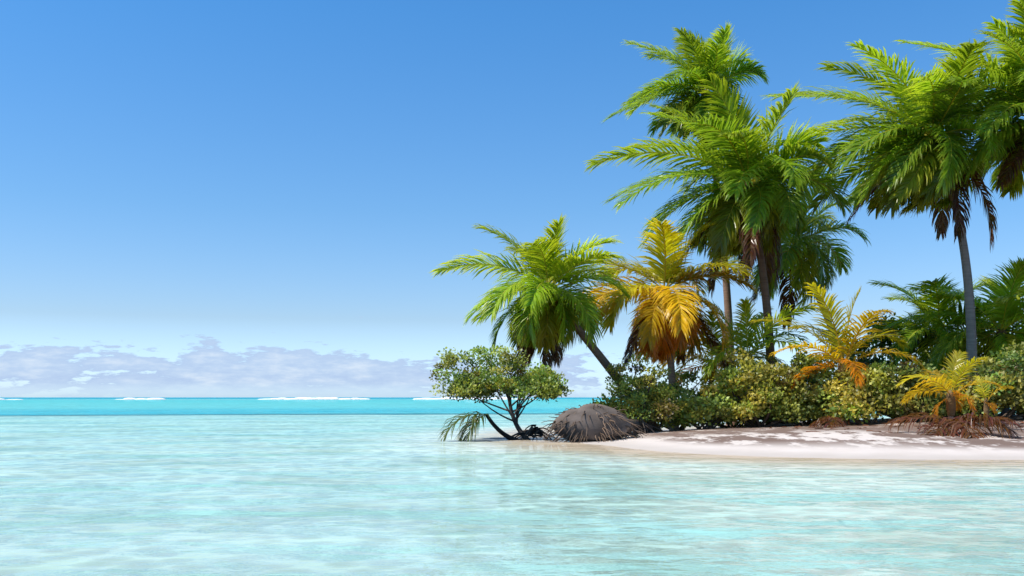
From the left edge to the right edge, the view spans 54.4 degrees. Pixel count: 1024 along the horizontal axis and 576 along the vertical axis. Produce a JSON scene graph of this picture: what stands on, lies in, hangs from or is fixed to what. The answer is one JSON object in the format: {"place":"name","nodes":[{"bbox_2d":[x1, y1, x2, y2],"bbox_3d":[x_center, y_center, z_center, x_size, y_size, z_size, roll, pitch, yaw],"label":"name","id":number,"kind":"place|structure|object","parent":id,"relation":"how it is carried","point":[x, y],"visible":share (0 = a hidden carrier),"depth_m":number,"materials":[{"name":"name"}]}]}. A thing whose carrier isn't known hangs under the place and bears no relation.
{"place":"outdoors","nodes":[
{"label":"outdoors","id":0,"kind":"place"},
{"bbox_2d":[436,411,521,441],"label":"drooping palm","id":1,"kind":"object","parent":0,"point":[475,424],"visible":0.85,"depth_m":27.70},
{"bbox_2d":[0,397,1023,575],"bbox_3d":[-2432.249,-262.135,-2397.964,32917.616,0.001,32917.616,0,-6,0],"label":"lagoon water","id":2,"kind":"structure","parent":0,"point":[219,486],"depth_m":11.65,"materials":[{"name":"teal liquid"}]},
{"bbox_2d":[0,397,536,399],"bbox_3d":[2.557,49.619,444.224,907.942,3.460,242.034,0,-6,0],"label":"reef surf","id":3,"kind":"structure","parent":2,"relation":"on","point":[335,398],"depth_m":536.03,"materials":[{"name":"liquid"}]},
{"bbox_2d":[0,0,1023,396],"label":"sky","id":4,"kind":"structure","parent":0,"point":[199,198],"materials":[{"name":"blue"}]},
{"bbox_2d":[580,415,1023,459],"bbox_3d":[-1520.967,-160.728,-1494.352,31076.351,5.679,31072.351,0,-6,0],"label":"sandy beach","id":5,"kind":"structure","parent":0,"point":[853,441],"depth_m":22.68,"materials":[{"name":"beige sand"}]},
{"bbox_2d":[428,344,574,438],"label":"mangrove tree","id":6,"kind":"object","parent":5,"relation":"on","point":[546,384],"visible":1,"depth_m":28.49,"materials":[{"name":"green plant"}]},
{"bbox_2d":[428,214,661,431],"bbox_3d":[0.996,1.340,31.545,6.564,7.173,5.575,-4,-7,32],"label":"palm tree","id":7,"kind":"object","parent":5,"relation":"on","point":[543,310],"visible":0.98,"depth_m":31.07,"materials":[{"name":"green plant"}]},
{"bbox_2d":[590,393,648,432],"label":"shrub","id":8,"kind":"object","parent":5,"relation":"on","point":[607,400],"visible":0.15,"depth_m":30.29,"materials":[{"name":"green plant"}]},
{"bbox_2d":[605,352,693,432],"bbox_3d":[4.091,3.322,30.959,2.872,2.652,2.861,5,-8,-36],"label":"shrub","id":9,"kind":"object","parent":5,"relation":"on","point":[661,404],"visible":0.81,"depth_m":30.62,"materials":[{"name":"green plant"}]},
{"bbox_2d":[574,217,757,430],"bbox_3d":[4.897,1.353,34.129,5.719,7.520,7.172,4,-7,-30],"label":"palm tree","id":10,"kind":"object","parent":5,"relation":"on","point":[666,323],"visible":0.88,"depth_m":33.44,"materials":[{"name":"yellow plant"}]},
{"bbox_2d":[632,369,708,429],"bbox_3d":[5.627,3.909,34.319,3.455,2.279,2.632,0,-6,0],"label":"shrub","id":11,"kind":"object","parent":5,"relation":"on","point":[691,377],"visible":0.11,"depth_m":34.32,"materials":[{"name":"green plant"}]},
{"bbox_2d":[602,22,768,425],"bbox_3d":[6.765,-2.495,38.764,5.873,16.200,5.992,4,-8,-34],"label":"palm tree","id":12,"kind":"object","parent":5,"relation":"on","point":[702,61],"visible":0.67,"depth_m":38.62,"materials":[{"name":"green plant"}]},
{"bbox_2d":[663,384,741,430],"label":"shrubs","id":13,"kind":"object","parent":5,"relation":"on","point":[696,409],"visible":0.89,"depth_m":30.80,"materials":[{"name":"green plant"}]},
{"bbox_2d":[583,73,853,424],"bbox_3d":[7.430,-1.063,34.735,8.505,12.129,8.207,4,-8,-34],"label":"palm tree","id":14,"kind":"object","parent":5,"relation":"on","point":[747,210],"visible":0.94,"depth_m":34.12,"materials":[{"name":"green plant"}]},
{"bbox_2d":[659,310,779,427],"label":"palm tree","id":15,"kind":"object","parent":5,"relation":"on","point":[710,316],"visible":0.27,"depth_m":35.75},
{"bbox_2d":[696,378,770,427],"bbox_3d":[7.565,4.078,34.977,3.136,1.900,2.920,0,-6,0],"label":"shrub","id":16,"kind":"object","parent":5,"relation":"on","point":[739,425],"visible":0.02,"depth_m":34.61,"materials":[{"name":"green plant"}]},
{"bbox_2d":[675,288,817,426],"bbox_3d":[7.925,2.541,34.264,5.177,5.161,4.766,-1,-6,10],"label":"palm tree","id":17,"kind":"object","parent":5,"relation":"on","point":[744,325],"visible":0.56,"depth_m":33.63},
{"bbox_2d":[702,347,819,427],"bbox_3d":[7.870,3.249,31.900,3.847,2.712,3.251,0,-6,0],"label":"shrub","id":18,"kind":"object","parent":5,"relation":"on","point":[731,385],"visible":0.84,"depth_m":31.20,"materials":[{"name":"green plant"}]},
{"bbox_2d":[507,403,1023,442],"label":"grass mound","id":19,"kind":"object","parent":5,"relation":"on","point":[586,423],"visible":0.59,"depth_m":26.92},
{"bbox_2d":[690,169,870,419],"bbox_3d":[10.805,0.399,40.460,7.300,10.412,7.591,-1,-6,11],"label":"palm tree","id":20,"kind":"object","parent":5,"relation":"on","point":[797,268],"visible":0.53,"depth_m":39.79,"materials":[{"name":"green plant"}]},
{"bbox_2d":[760,364,819,423],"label":"shrub","id":21,"kind":"object","parent":5,"relation":"on","point":[808,389],"visible":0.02,"depth_m":36.28,"materials":[{"name":"green plant"}]},
{"bbox_2d":[759,350,841,425],"bbox_3d":[9.477,3.255,31.942,3.145,2.554,2.922,0,-6,0],"label":"shrub","id":22,"kind":"object","parent":5,"relation":"on","point":[817,387],"visible":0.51,"depth_m":31.37,"materials":[{"name":"green plant"}]},
{"bbox_2d":[748,281,924,425],"bbox_3d":[10.251,2.391,30.866,4.974,5.110,4.871,5,-8,-36],"label":"palm tree","id":23,"kind":"object","parent":5,"relation":"on","point":[838,347],"visible":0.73,"depth_m":30.88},
{"bbox_2d":[813,352,891,420],"bbox_3d":[12.578,3.720,37.764,3.664,2.875,3.166,-3,-7,22],"label":"shrub","id":24,"kind":"object","parent":5,"relation":"on","point":[852,359],"visible":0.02,"depth_m":37.66,"materials":[{"name":"green plant"}]},
{"bbox_2d":[815,360,915,423],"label":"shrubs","id":25,"kind":"object","parent":5,"relation":"on","point":[857,403],"visible":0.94,"depth_m":29.99,"materials":[{"name":"green plant"}]},
{"bbox_2d":[760,38,1023,377],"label":"palm tree","id":26,"kind":"object","parent":5,"relation":"on","point":[923,167],"visible":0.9,"depth_m":33.29,"materials":[{"name":"green plant"}]},
{"bbox_2d":[847,312,959,416],"bbox_3d":[15.346,3.160,40.052,5.562,4.522,4.729,-1,-6,12],"label":"shrub","id":27,"kind":"object","parent":5,"relation":"on","point":[869,360],"visible":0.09,"depth_m":39.49,"materials":[{"name":"green plant"}]},
{"bbox_2d":[868,361,955,421],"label":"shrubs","id":28,"kind":"object","parent":5,"relation":"on","point":[925,404],"visible":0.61,"depth_m":29.86,"materials":[{"name":"green plant"}]},
{"bbox_2d":[808,412,1021,438],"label":"dead fronds litter","id":29,"kind":"object","parent":5,"relation":"on","point":[956,424],"visible":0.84,"depth_m":24.07,"materials":[{"name":"brown plant"}]},
{"bbox_2d":[857,272,1019,416],"bbox_3d":[16.568,2.313,38.236,6.027,5.849,6.346,3,-7,-28],"label":"palm tree","id":30,"kind":"object","parent":5,"relation":"on","point":[940,326],"visible":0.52,"depth_m":37.88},
{"bbox_2d":[868,0,1023,201],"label":"palm tree","id":31,"kind":"object","parent":5,"relation":"on","point":[1006,102],"visible":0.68,"depth_m":32.97,"materials":[{"name":"green plant"}]},
{"bbox_2d":[896,349,1003,421],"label":"palm tree","id":32,"kind":"object","parent":5,"relation":"on","point":[953,405],"visible":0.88,"depth_m":27.72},
{"bbox_2d":[881,256,1023,416],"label":"palm tree","id":33,"kind":"object","parent":5,"relation":"on","point":[1008,299],"visible":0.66,"depth_m":35.40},
{"bbox_2d":[915,368,995,419],"bbox_3d":[13.996,3.465,31.908,2.990,1.854,2.973,0,-6,0],"label":"shrub","id":34,"kind":"object","parent":5,"relation":"on","point":[945,415],"visible":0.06,"depth_m":31.66,"materials":[{"name":"green plant"}]},
{"bbox_2d":[939,355,1023,419],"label":"shrub","id":35,"kind":"object","parent":5,"relation":"on","point":[1002,378],"visible":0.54,"depth_m":29.89,"materials":[{"name":"green plant"}]},
{"bbox_2d":[959,376,1013,430],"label":"palm tree","id":36,"kind":"object","parent":5,"relation":"on","point":[986,403],"visible":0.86,"depth_m":25.17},
{"bbox_2d":[978,339,1023,418],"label":"shrub","id":37,"kind":"object","parent":5,"relation":"on","point":[1008,357],"visible":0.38,"depth_m":30.73,"materials":[{"name":"green plant"}]},
{"bbox_2d":[990,320,1023,344],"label":"shrub","id":38,"kind":"object","parent":5,"relation":"on","point":[1013,327],"visible":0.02,"depth_m":37.15,"materials":[{"name":"green plant"}]}
]}

